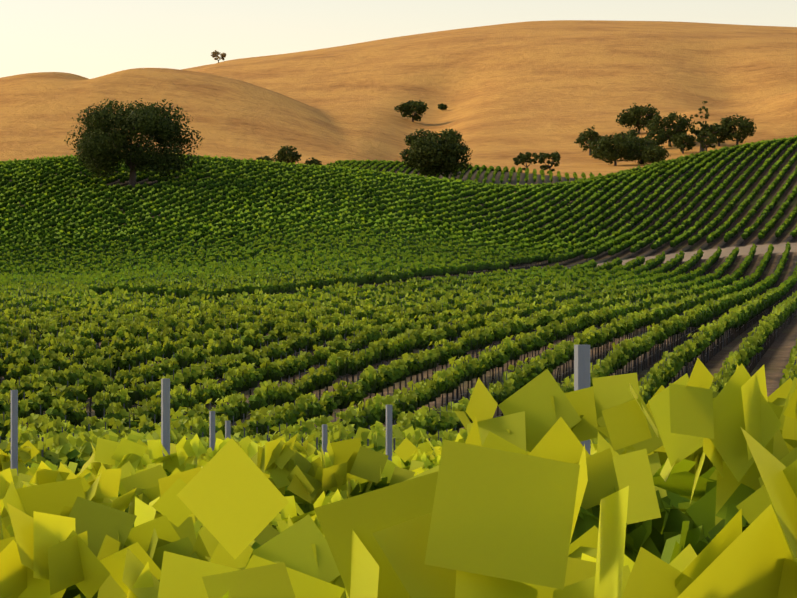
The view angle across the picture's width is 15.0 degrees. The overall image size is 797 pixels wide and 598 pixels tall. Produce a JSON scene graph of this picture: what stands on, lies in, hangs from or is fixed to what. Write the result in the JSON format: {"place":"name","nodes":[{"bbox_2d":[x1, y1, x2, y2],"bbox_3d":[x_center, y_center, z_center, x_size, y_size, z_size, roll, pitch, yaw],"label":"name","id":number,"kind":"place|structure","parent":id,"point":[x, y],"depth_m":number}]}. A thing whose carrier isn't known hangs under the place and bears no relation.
{"place":"outdoors","nodes":[
{"label":"outdoors","id":0,"kind":"place"},
{"bbox_2d":[0,20,796,430],"bbox_3d":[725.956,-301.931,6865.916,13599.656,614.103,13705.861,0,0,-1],"label":"ground","id":1,"kind":"structure","parent":0,"point":[506,94],"depth_m":1791.17},
{"bbox_2d":[0,0,796,78],"label":"sky","id":2,"kind":"structure","parent":0,"point":[89,39]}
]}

